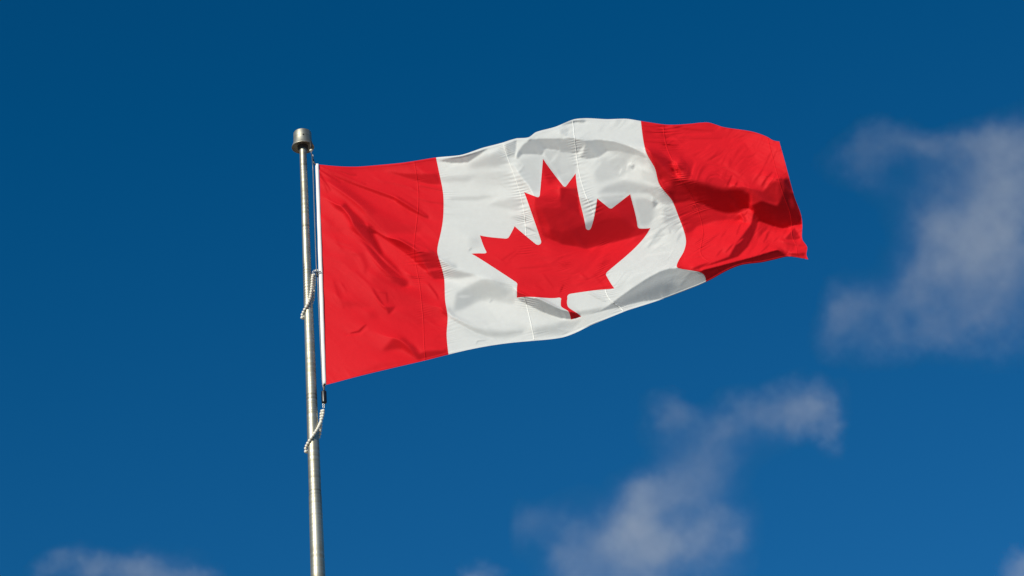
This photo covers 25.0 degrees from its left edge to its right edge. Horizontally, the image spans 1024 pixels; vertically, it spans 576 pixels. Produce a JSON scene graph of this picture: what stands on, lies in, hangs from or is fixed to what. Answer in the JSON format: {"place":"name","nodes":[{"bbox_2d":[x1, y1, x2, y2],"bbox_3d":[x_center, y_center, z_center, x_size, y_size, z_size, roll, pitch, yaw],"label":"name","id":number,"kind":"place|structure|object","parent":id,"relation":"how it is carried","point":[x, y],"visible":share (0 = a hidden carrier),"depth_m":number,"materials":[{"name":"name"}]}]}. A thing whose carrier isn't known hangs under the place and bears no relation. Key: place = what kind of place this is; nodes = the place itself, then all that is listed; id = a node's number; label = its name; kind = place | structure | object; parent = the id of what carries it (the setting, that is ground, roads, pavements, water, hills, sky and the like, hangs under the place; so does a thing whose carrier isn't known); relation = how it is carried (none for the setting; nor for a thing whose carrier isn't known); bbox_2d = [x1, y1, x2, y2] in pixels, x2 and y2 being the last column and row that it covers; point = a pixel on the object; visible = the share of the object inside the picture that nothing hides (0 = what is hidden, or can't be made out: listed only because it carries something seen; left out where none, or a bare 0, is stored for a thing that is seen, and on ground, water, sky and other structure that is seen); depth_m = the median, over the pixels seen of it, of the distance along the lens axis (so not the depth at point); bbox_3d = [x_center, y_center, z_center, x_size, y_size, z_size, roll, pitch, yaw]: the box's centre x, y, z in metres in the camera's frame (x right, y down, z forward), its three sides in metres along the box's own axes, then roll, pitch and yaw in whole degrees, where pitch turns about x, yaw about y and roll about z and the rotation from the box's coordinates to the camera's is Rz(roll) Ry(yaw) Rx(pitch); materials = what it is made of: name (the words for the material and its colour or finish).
{"place":"outdoors","nodes":[
{"label":"outdoors","id":0,"kind":"place"},
{"bbox_2d":[0,0,1023,575],"label":"sky","id":1,"kind":"structure","parent":0,"point":[854,407],"materials":[{"name":"blue"}]},
{"label":"ground","id":2,"kind":"structure","parent":0,"visible":0},
{"bbox_2d":[292,128,324,575],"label":"flagpole","id":3,"kind":"object","parent":2,"relation":"on","point":[302,145],"visible":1,"depth_m":15.02,"materials":[{"name":"metal"}]},
{"bbox_2d":[311,151,322,386],"bbox_3d":[-1.306,-0.141,15.493,0.026,1.868,0.057,-5,-32,0],"label":"halyard","id":4,"kind":"object","parent":3,"relation":"attached to","point":[316,265],"visible":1,"depth_m":15.55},
{"bbox_3d":[-1.309,-0.102,15.486,0.058,0.064,0.023,-5,-31,0],"label":"swivel clip","id":5,"kind":"object","parent":4,"relation":"attached to","visible":0},
{"bbox_2d":[300,273,315,319],"bbox_3d":[-1.360,0.055,15.405,0.106,0.343,0.099,-24,-36,28],"label":"bead ring","id":6,"kind":"object","parent":5,"relation":"hanging from","point":[312,286],"visible":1,"depth_m":15.39,"materials":[{"name":"beige plastic"}]},
{"bbox_2d":[315,118,807,385],"bbox_3d":[0.379,-0.324,15.687,3.384,2.051,0.311,-1,-32,-7],"label":"flag","id":7,"kind":"object","parent":3,"relation":"attached to","point":[570,227],"visible":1,"depth_m":15.80,"materials":[{"name":"red fabric"}]},
{"bbox_2d":[321,383,326,407],"bbox_3d":[-1.222,0.703,15.002,0.036,0.180,0.036,-5,-32,0],"label":"counterweight","id":8,"kind":"object","parent":7,"relation":"hanging from","point":[323,396],"visible":1,"depth_m":14.98,"materials":[{"name":"black metal"}]},
{"bbox_2d":[304,409,324,452],"bbox_3d":[-1.281,0.920,14.871,0.127,0.305,0.114,-29,-39,33],"label":"bead ring","id":9,"kind":"object","parent":8,"relation":"hanging from","point":[319,425],"visible":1,"depth_m":14.85,"materials":[{"name":"beige plastic"}]}
]}

